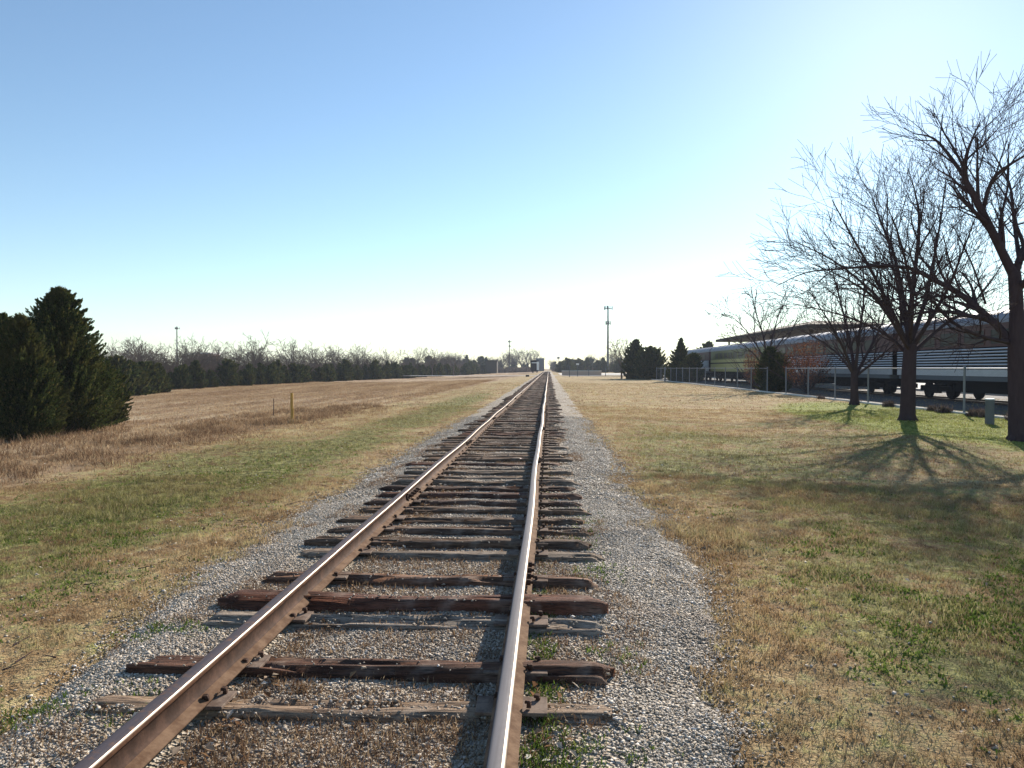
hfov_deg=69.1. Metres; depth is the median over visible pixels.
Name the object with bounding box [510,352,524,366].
bare tree
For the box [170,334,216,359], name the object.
bare tree
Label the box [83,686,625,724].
crosstie
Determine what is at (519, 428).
crosstie
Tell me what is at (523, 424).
crosstie
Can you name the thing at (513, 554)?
crosstie
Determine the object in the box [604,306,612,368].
cell tower
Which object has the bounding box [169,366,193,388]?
cedar tree
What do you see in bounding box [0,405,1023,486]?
grass
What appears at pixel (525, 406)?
crosstie
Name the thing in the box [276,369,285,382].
cedar tree
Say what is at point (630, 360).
cedar tree
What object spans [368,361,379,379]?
cedar tree
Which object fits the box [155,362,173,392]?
cedar tree
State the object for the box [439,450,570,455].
crosstie
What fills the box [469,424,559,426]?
crosstie
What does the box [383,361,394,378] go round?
cedar tree
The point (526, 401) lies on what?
crosstie
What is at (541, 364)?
grey building
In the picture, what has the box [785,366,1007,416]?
chain link fence
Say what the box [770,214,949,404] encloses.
bare tree
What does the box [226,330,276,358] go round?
bare tree
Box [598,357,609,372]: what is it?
cedar tree
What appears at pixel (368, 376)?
cedar tree
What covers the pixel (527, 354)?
bare tree
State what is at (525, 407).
crosstie
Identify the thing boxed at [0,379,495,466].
pasture grass
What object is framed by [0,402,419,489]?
dead weed band
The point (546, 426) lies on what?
crosstie
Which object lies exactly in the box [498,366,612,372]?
brush thicket
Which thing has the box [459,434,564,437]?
crosstie
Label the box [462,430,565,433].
crosstie
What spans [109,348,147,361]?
bare tree
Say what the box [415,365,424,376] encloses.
cedar tree
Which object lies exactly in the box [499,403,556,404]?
crosstie
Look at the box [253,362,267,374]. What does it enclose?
cedar tree
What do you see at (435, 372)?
cedar tree
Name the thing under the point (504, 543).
crosstie
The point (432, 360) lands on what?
bare tree
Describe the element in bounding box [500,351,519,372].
bare tree
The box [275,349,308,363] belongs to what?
bare tree
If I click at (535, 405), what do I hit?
crosstie
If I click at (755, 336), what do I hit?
bare tree
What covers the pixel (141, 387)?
cedar tree
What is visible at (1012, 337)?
bare tree
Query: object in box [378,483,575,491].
crosstie
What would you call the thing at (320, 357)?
bare tree
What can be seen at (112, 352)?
bare tree
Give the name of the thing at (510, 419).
crosstie
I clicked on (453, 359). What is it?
bare tree
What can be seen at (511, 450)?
crosstie
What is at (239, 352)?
bare tree
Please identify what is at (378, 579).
crosstie
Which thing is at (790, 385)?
cedar tree
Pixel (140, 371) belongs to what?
cedar tree
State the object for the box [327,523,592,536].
crosstie
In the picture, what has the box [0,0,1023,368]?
sky
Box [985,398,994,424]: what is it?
bollard
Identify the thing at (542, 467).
crosstie
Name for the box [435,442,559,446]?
crosstie
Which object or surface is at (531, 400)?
crosstie
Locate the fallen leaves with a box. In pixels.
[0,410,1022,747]
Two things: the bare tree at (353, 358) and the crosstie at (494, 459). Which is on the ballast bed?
the crosstie at (494, 459)
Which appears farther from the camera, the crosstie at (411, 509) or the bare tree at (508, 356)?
the bare tree at (508, 356)
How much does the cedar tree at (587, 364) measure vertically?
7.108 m
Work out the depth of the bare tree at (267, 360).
112.33 m
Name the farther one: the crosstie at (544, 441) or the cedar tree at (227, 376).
the cedar tree at (227, 376)
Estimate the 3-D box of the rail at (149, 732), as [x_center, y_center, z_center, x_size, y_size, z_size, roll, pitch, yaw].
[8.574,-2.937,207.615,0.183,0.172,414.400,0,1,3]
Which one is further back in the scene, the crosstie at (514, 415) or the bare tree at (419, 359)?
the bare tree at (419, 359)
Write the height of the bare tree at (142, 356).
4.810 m
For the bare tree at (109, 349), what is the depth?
102.43 m
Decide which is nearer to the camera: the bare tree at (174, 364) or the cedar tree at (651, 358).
the bare tree at (174, 364)
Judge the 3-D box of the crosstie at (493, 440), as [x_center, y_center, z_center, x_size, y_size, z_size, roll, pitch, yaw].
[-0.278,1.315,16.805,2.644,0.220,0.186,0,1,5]
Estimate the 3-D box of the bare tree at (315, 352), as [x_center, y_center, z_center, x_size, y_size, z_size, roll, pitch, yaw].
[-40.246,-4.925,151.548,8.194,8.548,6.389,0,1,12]
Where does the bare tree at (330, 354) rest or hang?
on the ground at (394, 445)
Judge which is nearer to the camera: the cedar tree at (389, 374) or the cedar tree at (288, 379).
the cedar tree at (288, 379)
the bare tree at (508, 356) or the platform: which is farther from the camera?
the bare tree at (508, 356)
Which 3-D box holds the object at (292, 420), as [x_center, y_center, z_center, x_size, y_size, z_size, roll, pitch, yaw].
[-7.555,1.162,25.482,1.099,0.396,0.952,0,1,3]
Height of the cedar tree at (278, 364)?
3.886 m
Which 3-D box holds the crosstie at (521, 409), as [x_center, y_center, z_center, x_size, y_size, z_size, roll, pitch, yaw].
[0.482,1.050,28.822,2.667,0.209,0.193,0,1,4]
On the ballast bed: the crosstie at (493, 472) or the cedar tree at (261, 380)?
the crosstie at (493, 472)
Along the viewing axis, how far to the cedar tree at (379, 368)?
149.40 m
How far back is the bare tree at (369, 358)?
164.20 m
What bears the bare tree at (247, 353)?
on the ground at (394, 445)
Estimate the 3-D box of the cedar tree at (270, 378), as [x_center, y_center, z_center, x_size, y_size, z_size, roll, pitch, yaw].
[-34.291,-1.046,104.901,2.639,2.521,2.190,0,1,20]
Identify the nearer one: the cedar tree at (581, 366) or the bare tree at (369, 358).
the bare tree at (369, 358)
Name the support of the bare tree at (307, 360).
on the ground at (394, 445)
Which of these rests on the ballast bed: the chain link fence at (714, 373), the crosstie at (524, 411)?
the crosstie at (524, 411)
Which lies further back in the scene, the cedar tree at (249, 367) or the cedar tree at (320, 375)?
the cedar tree at (320, 375)
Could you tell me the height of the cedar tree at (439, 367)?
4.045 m
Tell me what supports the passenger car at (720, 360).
on the yard rails at (924, 397)
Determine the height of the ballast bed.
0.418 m
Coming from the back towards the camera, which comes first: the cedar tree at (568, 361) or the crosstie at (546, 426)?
the cedar tree at (568, 361)
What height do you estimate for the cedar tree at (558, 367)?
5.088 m
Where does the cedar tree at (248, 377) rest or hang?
on the ground at (394, 445)
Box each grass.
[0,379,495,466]
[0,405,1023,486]
[0,421,133,456]
[265,382,1006,409]
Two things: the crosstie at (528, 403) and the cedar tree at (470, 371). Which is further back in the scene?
the cedar tree at (470, 371)
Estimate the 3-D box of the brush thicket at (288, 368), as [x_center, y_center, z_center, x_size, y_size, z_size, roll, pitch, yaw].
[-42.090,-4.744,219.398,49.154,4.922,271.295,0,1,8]
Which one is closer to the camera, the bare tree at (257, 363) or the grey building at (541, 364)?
the bare tree at (257, 363)
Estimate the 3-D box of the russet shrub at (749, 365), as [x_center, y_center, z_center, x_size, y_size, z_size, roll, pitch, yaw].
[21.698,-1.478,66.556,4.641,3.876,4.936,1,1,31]
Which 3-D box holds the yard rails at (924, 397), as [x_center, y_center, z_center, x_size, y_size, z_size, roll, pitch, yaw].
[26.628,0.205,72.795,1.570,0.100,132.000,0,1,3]
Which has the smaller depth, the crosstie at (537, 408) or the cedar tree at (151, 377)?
the crosstie at (537, 408)
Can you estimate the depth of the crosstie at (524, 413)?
26.69 m
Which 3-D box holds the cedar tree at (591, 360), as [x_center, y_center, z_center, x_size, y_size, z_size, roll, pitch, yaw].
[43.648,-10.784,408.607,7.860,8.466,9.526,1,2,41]
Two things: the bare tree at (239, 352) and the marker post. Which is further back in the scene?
the bare tree at (239, 352)
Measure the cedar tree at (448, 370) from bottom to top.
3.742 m
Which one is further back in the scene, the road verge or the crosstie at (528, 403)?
the road verge
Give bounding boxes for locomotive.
[530,360,538,372]
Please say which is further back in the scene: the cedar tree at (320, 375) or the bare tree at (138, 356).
the cedar tree at (320, 375)
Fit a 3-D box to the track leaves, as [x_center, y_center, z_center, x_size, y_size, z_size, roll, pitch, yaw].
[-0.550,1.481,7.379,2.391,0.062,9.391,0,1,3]
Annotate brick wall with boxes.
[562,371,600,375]
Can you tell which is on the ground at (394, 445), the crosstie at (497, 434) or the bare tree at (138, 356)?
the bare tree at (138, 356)
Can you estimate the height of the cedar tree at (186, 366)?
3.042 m
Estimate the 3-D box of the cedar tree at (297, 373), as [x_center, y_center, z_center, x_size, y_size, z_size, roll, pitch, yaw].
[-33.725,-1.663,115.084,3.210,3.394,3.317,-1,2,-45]
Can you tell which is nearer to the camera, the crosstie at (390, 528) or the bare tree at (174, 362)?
the crosstie at (390, 528)
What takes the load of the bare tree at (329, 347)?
on the ground at (394, 445)
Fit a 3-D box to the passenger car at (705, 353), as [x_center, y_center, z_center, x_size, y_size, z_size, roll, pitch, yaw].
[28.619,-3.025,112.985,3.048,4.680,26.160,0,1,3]
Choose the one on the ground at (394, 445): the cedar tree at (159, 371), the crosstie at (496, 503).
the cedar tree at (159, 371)
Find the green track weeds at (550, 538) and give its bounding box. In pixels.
[532,462,603,593]
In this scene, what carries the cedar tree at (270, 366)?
on the ground at (394, 445)
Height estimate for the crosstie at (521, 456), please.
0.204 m
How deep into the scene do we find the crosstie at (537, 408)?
29.29 m
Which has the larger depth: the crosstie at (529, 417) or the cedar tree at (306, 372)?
the cedar tree at (306, 372)
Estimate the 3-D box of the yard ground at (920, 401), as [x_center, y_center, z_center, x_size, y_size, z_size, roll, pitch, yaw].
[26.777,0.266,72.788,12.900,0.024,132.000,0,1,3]
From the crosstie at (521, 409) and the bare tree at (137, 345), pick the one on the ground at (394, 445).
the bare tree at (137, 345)
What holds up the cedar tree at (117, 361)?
on the ground at (394, 445)
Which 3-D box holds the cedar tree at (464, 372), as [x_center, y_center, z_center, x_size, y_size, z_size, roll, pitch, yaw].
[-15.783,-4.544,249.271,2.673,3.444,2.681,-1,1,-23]
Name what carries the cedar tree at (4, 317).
on the ground at (394, 445)
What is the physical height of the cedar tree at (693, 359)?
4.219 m
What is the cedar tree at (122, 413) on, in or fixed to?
on the ground at (394, 445)
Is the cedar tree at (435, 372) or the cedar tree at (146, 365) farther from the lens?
the cedar tree at (435, 372)
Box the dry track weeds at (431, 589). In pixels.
[98,428,668,767]
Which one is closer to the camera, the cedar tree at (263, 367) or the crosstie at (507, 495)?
the crosstie at (507, 495)
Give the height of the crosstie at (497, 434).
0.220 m
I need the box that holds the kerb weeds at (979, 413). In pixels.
[815,394,1007,419]
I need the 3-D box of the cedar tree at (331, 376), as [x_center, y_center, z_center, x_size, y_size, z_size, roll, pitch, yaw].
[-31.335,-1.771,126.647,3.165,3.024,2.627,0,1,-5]
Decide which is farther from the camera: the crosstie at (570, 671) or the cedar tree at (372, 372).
the cedar tree at (372, 372)
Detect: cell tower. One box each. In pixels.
[175,326,179,358]
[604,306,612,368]
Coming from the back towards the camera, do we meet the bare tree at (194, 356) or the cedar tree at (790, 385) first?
the bare tree at (194, 356)
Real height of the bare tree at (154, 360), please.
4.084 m
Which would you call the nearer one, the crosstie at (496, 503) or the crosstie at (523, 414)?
the crosstie at (496, 503)
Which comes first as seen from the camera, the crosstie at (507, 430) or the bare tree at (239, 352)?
the crosstie at (507, 430)
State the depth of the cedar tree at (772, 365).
58.06 m
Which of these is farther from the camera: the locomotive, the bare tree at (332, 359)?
the locomotive
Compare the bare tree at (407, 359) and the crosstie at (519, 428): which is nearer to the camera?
the crosstie at (519, 428)
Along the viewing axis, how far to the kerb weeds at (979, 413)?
30.63 m
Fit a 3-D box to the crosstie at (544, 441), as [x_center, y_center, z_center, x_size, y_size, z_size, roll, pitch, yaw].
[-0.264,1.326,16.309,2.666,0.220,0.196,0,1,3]
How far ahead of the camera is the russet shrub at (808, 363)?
53.29 m
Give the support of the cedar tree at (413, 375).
on the ground at (394, 445)
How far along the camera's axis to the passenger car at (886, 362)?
52.84 m
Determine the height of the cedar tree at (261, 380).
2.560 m
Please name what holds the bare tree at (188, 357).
on the ground at (394, 445)
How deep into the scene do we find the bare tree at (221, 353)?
117.20 m
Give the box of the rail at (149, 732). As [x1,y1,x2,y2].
[72,372,543,767]
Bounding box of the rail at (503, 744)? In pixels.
[483,371,548,767]
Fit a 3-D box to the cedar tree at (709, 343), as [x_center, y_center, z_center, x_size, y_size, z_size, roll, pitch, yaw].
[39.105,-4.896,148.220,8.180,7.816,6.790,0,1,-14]
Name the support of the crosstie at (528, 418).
on the ballast bed
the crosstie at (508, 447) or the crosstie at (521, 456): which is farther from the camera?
the crosstie at (508, 447)
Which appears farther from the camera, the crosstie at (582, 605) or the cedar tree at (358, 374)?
the cedar tree at (358, 374)
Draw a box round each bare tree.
[100,346,127,360]
[105,337,144,360]
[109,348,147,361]
[118,335,162,359]
[125,344,176,371]
[127,344,158,362]
[128,351,154,361]
[136,343,182,364]
[136,356,171,371]
[161,345,213,369]
[161,351,190,367]
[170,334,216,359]
[175,342,218,367]
[176,349,209,364]
[194,340,230,358]
[197,351,225,365]
[201,347,238,360]
[218,351,258,368]
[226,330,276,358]
[226,346,250,361]
[231,347,269,366]
[234,346,273,364]
[241,349,282,366]
[244,357,269,367]
[272,336,315,363]
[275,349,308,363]
[290,350,325,368]
[292,348,317,362]
[300,341,335,363]
[304,348,334,365]
[311,350,338,365]
[319,350,351,364]
[325,344,353,363]
[339,352,361,365]
[343,342,375,367]
[361,352,385,365]
[377,347,404,364]
[399,356,416,365]
[402,346,429,368]
[424,349,440,376]
[442,349,463,375]
[497,352,514,367]
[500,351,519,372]
[508,348,522,364]
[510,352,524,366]
[514,350,530,366]
[521,346,536,366]
[527,349,544,359]
[606,337,629,378]
[705,281,816,360]
[715,52,1023,441]
[749,119,1023,420]
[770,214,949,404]
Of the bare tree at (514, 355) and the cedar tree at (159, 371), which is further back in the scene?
the bare tree at (514, 355)
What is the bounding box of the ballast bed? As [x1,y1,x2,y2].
[0,371,738,767]
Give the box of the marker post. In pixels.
[290,393,293,419]
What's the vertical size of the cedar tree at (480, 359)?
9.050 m
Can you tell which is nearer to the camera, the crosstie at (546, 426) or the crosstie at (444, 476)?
the crosstie at (444, 476)
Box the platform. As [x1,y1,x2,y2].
[712,321,1007,395]
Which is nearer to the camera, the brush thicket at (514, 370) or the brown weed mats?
the brown weed mats
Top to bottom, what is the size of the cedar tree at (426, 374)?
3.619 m
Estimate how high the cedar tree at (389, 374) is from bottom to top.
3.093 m
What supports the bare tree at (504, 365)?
on the ground at (394, 445)
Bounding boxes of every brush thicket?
[163,361,481,381]
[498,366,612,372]
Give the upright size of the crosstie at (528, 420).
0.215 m
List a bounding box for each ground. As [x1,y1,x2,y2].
[0,369,1023,767]
[658,378,1007,415]
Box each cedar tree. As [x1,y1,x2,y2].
[0,312,11,344]
[0,312,73,440]
[25,285,127,433]
[98,362,134,425]
[104,354,140,394]
[127,363,153,395]
[129,359,149,394]
[137,360,167,393]
[137,361,164,393]
[139,366,158,393]
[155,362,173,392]
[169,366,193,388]
[173,364,194,387]
[189,359,208,388]
[205,369,220,386]
[215,359,242,385]
[217,365,238,386]
[240,369,255,385]
[243,364,258,384]
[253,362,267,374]
[256,367,266,384]
[262,368,276,384]
[266,363,281,383]
[276,359,286,383]
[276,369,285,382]
[284,370,292,383]
[287,363,306,382]
[299,364,310,382]
[302,365,315,381]
[313,367,326,381]
[323,365,336,381]
[334,358,356,380]
[338,365,349,380]
[354,365,362,379]
[361,364,371,379]
[368,359,385,379]
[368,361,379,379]
[381,366,391,378]
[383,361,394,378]
[390,362,405,378]
[392,368,401,378]
[401,365,411,377]
[407,362,416,377]
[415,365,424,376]
[421,364,429,376]
[429,364,438,376]
[436,363,443,376]
[443,364,451,375]
[450,366,459,374]
[460,363,472,374]
[461,366,467,374]
[475,364,480,373]
[476,356,483,364]
[554,361,562,371]
[561,358,576,370]
[574,359,585,370]
[584,357,592,370]
[588,357,596,366]
[593,360,601,370]
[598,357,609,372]
[612,359,623,372]
[619,338,643,378]
[630,345,668,378]
[662,337,688,380]
[680,352,704,381]
[696,340,713,348]
[753,346,789,390]
[777,353,794,390]
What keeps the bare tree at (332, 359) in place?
on the ground at (394, 445)
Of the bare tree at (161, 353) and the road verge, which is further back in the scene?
the road verge
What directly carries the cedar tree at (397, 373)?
on the ground at (394, 445)
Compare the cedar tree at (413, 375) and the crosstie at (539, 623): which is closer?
the crosstie at (539, 623)
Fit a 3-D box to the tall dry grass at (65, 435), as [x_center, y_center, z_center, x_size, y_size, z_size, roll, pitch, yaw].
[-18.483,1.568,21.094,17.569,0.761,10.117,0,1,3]
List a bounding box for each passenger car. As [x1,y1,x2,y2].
[687,346,717,379]
[711,339,774,381]
[772,324,917,393]
[897,309,1008,399]
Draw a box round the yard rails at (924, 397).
[702,379,1007,404]
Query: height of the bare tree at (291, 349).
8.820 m
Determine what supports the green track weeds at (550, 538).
on the ballast bed
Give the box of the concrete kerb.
[651,379,1004,418]
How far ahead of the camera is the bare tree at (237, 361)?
102.83 m
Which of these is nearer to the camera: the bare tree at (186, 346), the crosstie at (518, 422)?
the crosstie at (518, 422)
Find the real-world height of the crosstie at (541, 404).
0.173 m
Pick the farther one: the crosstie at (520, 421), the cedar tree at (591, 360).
the cedar tree at (591, 360)
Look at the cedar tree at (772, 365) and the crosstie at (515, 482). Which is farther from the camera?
the cedar tree at (772, 365)
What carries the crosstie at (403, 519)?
on the ballast bed
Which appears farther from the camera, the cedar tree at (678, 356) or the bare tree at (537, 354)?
the bare tree at (537, 354)
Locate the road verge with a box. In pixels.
[558,373,626,374]
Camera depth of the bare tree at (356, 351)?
150.98 m
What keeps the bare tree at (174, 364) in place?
on the ground at (394, 445)
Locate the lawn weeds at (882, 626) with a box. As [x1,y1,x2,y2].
[0,422,1023,754]
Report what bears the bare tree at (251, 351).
on the ground at (394, 445)
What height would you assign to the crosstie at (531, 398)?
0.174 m
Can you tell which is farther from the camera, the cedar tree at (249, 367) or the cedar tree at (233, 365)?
the cedar tree at (249, 367)
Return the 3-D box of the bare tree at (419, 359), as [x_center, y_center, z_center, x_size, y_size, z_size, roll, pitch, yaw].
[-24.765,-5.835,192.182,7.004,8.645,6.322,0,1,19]
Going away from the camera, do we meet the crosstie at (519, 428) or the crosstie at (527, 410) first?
the crosstie at (519, 428)
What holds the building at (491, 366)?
on the ground at (394, 445)
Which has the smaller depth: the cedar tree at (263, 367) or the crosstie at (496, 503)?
the crosstie at (496, 503)
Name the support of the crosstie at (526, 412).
on the ballast bed
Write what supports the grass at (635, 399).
on the ground at (394, 445)
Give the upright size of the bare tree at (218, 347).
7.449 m
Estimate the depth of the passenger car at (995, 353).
38.88 m
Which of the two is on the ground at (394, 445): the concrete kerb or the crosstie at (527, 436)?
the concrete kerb
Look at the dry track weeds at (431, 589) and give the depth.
4.48 m
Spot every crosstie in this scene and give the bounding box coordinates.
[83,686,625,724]
[126,651,614,685]
[201,607,609,635]
[218,589,607,615]
[262,571,597,588]
[300,545,604,562]
[304,536,591,550]
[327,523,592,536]
[337,514,584,525]
[359,503,591,515]
[363,497,582,506]
[375,490,582,499]
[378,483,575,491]
[391,472,565,479]
[392,478,581,485]
[404,468,572,475]
[405,459,559,465]
[406,464,566,469]
[422,453,564,457]
[424,456,572,461]
[425,447,557,451]
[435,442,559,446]
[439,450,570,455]
[440,444,568,449]
[441,437,556,441]
[442,440,560,444]
[447,435,560,439]
[458,428,558,431]
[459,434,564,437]
[460,432,564,435]
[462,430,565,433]
[464,422,554,425]
[468,425,560,427]
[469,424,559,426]
[469,426,567,430]
[471,421,558,423]
[474,419,557,421]
[477,420,564,422]
[481,414,555,416]
[482,417,546,419]
[483,416,560,419]
[485,415,564,417]
[486,411,558,413]
[486,413,557,414]
[488,409,557,411]
[489,411,559,413]
[493,409,558,410]
[494,406,555,407]
[494,410,562,412]
[496,405,557,406]
[497,408,561,409]
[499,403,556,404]
[499,405,549,406]
[503,404,560,405]
[505,397,552,397]
[505,401,558,402]
[506,398,555,398]
[507,399,557,399]
[507,400,558,401]
[511,395,555,395]
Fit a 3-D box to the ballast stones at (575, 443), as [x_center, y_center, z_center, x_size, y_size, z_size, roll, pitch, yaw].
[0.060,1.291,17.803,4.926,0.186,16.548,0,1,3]
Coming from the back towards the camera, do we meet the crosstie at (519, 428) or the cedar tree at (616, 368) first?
the cedar tree at (616, 368)
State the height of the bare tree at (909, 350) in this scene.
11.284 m
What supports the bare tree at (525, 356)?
on the ground at (394, 445)
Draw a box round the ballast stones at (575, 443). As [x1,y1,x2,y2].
[309,415,664,504]
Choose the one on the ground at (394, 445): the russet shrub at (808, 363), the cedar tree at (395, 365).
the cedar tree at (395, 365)
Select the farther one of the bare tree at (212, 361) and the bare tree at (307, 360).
the bare tree at (307, 360)
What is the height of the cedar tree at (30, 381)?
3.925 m
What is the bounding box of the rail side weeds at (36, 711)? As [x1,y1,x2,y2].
[0,523,682,767]
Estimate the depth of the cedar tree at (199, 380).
84.61 m
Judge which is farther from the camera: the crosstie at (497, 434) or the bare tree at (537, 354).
the bare tree at (537, 354)
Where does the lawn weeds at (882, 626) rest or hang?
on the ground at (394, 445)
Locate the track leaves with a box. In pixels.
[132,468,583,767]
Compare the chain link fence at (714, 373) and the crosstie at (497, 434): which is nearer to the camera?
the crosstie at (497, 434)
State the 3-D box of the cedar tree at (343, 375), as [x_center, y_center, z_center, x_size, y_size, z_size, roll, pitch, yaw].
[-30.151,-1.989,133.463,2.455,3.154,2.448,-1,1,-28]
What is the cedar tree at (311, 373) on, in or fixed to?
on the ground at (394, 445)
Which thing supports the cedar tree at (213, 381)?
on the ground at (394, 445)
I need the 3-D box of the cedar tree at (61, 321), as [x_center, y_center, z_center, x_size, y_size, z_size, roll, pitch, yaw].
[-14.578,-0.726,24.002,3.963,4.994,3.673,1,2,45]
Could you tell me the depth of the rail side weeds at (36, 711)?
3.69 m
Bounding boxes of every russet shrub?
[726,346,764,388]
[760,337,844,392]
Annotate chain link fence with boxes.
[656,367,767,390]
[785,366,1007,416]
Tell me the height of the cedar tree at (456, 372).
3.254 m
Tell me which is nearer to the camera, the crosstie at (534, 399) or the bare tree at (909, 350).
the bare tree at (909, 350)
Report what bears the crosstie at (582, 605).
on the ballast bed
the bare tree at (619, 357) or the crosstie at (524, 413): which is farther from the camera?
the bare tree at (619, 357)
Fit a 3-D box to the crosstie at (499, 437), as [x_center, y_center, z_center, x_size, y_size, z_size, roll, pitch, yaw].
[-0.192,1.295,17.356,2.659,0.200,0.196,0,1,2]
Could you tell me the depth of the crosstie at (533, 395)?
44.03 m
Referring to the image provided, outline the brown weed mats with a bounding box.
[0,499,589,767]
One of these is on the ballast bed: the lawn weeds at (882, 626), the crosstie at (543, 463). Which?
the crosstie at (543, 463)
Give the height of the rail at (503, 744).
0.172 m
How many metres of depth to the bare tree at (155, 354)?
85.25 m
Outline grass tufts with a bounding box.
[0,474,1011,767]
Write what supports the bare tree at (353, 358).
on the ground at (394, 445)
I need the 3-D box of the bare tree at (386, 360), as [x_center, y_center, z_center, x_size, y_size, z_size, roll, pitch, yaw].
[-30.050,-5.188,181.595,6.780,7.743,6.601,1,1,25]
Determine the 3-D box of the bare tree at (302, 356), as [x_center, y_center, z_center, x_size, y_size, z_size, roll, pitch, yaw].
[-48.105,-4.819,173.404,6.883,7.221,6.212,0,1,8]
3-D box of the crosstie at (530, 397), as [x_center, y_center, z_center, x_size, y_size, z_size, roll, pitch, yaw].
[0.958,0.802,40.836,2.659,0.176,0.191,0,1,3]
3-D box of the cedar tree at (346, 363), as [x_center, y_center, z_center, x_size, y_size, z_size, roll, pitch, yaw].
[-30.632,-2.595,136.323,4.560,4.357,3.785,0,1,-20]
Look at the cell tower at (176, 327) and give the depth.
306.69 m
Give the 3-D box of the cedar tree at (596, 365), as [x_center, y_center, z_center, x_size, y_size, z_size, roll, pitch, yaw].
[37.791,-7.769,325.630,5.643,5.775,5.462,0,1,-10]
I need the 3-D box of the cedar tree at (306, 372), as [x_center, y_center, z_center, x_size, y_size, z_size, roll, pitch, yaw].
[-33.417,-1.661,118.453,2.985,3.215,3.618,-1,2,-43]
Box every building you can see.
[485,360,497,372]
[536,358,543,370]
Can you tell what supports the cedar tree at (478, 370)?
on the ground at (394, 445)

